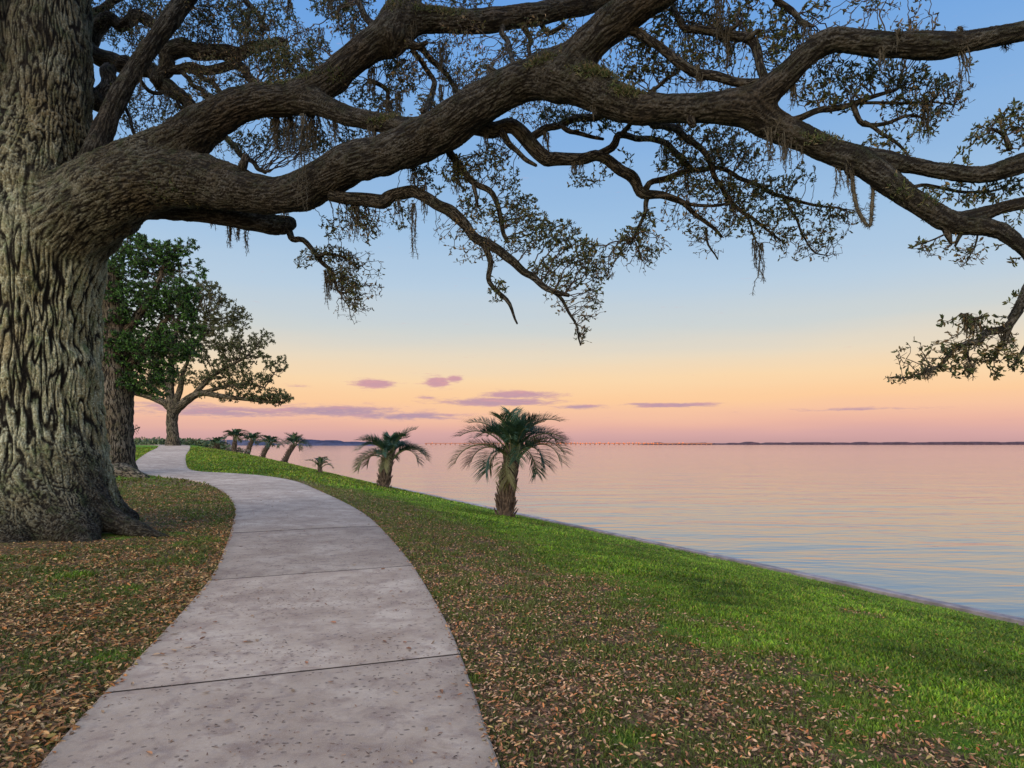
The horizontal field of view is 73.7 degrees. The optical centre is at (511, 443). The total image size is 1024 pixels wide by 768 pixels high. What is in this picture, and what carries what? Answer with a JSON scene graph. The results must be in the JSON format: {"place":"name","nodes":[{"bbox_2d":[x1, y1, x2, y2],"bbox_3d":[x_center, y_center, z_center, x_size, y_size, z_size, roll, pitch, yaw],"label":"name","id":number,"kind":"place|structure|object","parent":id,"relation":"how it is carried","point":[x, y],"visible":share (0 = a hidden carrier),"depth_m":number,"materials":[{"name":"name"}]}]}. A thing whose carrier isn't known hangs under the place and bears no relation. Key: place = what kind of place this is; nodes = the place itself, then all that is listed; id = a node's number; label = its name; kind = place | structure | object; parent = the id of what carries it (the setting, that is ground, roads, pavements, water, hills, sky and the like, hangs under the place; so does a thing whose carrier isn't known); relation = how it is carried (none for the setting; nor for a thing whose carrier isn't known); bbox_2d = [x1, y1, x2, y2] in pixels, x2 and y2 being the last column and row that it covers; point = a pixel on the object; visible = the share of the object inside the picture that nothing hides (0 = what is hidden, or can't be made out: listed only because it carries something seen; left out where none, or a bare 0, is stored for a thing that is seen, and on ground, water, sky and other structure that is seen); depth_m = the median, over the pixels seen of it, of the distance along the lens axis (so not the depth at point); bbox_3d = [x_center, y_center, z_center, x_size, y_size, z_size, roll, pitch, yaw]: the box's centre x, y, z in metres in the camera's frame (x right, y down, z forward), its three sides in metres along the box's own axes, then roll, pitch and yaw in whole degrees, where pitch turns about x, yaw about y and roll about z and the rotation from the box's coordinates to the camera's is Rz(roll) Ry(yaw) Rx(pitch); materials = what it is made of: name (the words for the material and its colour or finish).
{"place":"outdoors","nodes":[
{"label":"outdoors","id":0,"kind":"place"},
{"bbox_2d":[37,445,499,767],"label":"path","id":1,"kind":"structure","parent":0,"point":[333,715],"depth_m":4.83,"materials":[{"name":"concrete"}]},
{"bbox_2d":[0,445,1023,767],"bbox_3d":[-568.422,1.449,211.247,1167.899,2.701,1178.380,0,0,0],"label":"ground","id":2,"kind":"structure","parent":0,"point":[690,723],"depth_m":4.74,"materials":[{"name":"brown plant"}]},
{"bbox_2d":[134,437,157,444],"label":"bush","id":3,"kind":"object","parent":2,"relation":"on","point":[137,441],"visible":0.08,"depth_m":83.55,"materials":[{"name":"green plant"}]},
{"bbox_2d":[101,232,208,477],"bbox_3d":[-17.784,-3.352,31.077,8.183,12.604,4.084,0,0,0],"label":"shade tree","id":4,"kind":"object","parent":2,"relation":"on","point":[122,320],"visible":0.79,"depth_m":30.60,"materials":[{"name":"green plant"}]},
{"bbox_2d":[135,437,183,444],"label":"bush","id":5,"kind":"object","parent":2,"relation":"on","point":[160,441],"visible":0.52,"depth_m":79.52,"materials":[{"name":"green plant"}]},
{"bbox_2d":[180,438,213,446],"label":"bush","id":6,"kind":"object","parent":2,"relation":"on","point":[199,442],"visible":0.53,"depth_m":81.55,"materials":[{"name":"green plant"}]},
{"bbox_2d":[193,440,230,449],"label":"bush","id":7,"kind":"object","parent":2,"relation":"on","point":[222,446],"visible":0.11,"depth_m":83.93,"materials":[{"name":"green plant"}]},
{"bbox_2d":[131,267,294,445],"bbox_3d":[-27.751,-7.645,62.001,16.127,17.196,3.758,0,0,0],"label":"spreading oak","id":8,"kind":"object","parent":2,"relation":"on","point":[173,405],"visible":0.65,"depth_m":61.78,"materials":[{"name":"green plant"}]},
{"bbox_2d":[203,436,230,450],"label":"fan palm","id":9,"kind":"object","parent":2,"relation":"on","point":[216,442],"visible":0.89,"depth_m":79.72,"materials":[{"name":"green plant"}]},
{"bbox_2d":[223,429,249,451],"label":"pindo palm","id":10,"kind":"object","parent":2,"relation":"on","point":[236,434],"visible":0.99,"depth_m":75.82,"materials":[{"name":"green plant"}]},
{"bbox_2d":[223,446,250,453],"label":"bush","id":11,"kind":"object","parent":2,"relation":"on","point":[239,450],"visible":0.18,"depth_m":87.81,"materials":[{"name":"green plant"}]},
{"bbox_2d":[241,430,263,453],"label":"pindo palm","id":12,"kind":"object","parent":2,"relation":"on","point":[254,436],"visible":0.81,"depth_m":101.70,"materials":[{"name":"green plant"}]},
{"bbox_2d":[253,435,284,457],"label":"pindo palm","id":13,"kind":"object","parent":2,"relation":"on","point":[269,439],"visible":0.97,"depth_m":94.25,"materials":[{"name":"green plant"}]},
{"bbox_2d":[276,432,312,462],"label":"pindo palm","id":14,"kind":"object","parent":2,"relation":"on","point":[294,438],"visible":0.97,"depth_m":90.96,"materials":[{"name":"green plant"}]},
{"bbox_2d":[306,456,333,471],"bbox_3d":[-11.386,1.315,40.785,1.686,1.254,1.754,0,0,25],"label":"young palm","id":15,"kind":"object","parent":2,"relation":"on","point":[320,461],"visible":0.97,"depth_m":40.76,"materials":[{"name":"green plant"}]},
{"bbox_2d":[351,426,431,487],"bbox_3d":[-6.154,0.734,35.051,4.260,3.565,3.909,0,0,0],"label":"pindo palm","id":16,"kind":"object","parent":2,"relation":"on","point":[388,445],"visible":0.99,"depth_m":34.73,"materials":[{"name":"green plant"}]},
{"bbox_2d":[445,406,572,516],"bbox_3d":[-0.028,0.636,21.150,4.198,3.804,3.931,0,0,0],"label":"pindo palm","id":17,"kind":"object","parent":2,"relation":"on","point":[514,431],"visible":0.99,"depth_m":20.94,"materials":[{"name":"green plant"}]},
{"bbox_2d":[0,0,1023,542],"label":"oak tree","id":18,"kind":"object","parent":2,"relation":"on","point":[84,194],"visible":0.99,"depth_m":10.58,"materials":[{"name":"brown plant"}]},
{"bbox_2d":[0,467,1023,767],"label":"fallen leaves","id":19,"kind":"object","parent":2,"relation":"on","point":[64,703],"visible":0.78,"depth_m":5.04,"materials":[{"name":"brown plant"}]},
{"bbox_2d":[372,482,1023,625],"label":"seawall","id":20,"kind":"object","parent":2,"relation":"on","point":[975,611],"visible":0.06,"depth_m":13.83,"materials":[{"name":"concrete"}]},
{"bbox_2d":[92,0,1023,443],"label":"sky","id":21,"kind":"structure","parent":0,"point":[684,350],"materials":[{"name":"blue"}]},
{"bbox_2d":[226,444,1023,617],"bbox_3d":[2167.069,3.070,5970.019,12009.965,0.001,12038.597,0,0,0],"label":"water","id":22,"kind":"structure","parent":0,"point":[944,523],"depth_m":37.78,"materials":[{"name":"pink liquid"}]},
{"bbox_2d":[158,439,275,444],"bbox_3d":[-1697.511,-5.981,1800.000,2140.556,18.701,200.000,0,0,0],"label":"wooded shore","id":23,"kind":"structure","parent":22,"relation":"on","point":[245,442],"depth_m":1721.39,"materials":[{"name":"green plant"}]},
{"bbox_2d":[298,439,375,444],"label":"shore woods","id":24,"kind":"object","parent":22,"relation":"on","point":[324,442],"visible":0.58,"depth_m":1514.14,"materials":[{"name":"blue plant"}]},
{"bbox_2d":[425,442,712,444],"bbox_3d":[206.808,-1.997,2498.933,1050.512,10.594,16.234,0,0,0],"label":"causeway bridge","id":25,"kind":"structure","parent":22,"relation":"on","point":[638,443],"depth_m":2493.00,"materials":[{"name":"concrete"}]},
{"bbox_2d":[639,442,1023,444],"bbox_3d":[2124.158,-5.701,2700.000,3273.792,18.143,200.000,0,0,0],"label":"shore woods","id":26,"kind":"object","parent":22,"relation":"on","point":[890,443],"visible":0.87,"depth_m":2611.18,"materials":[{"name":"purple plant"}]}
]}

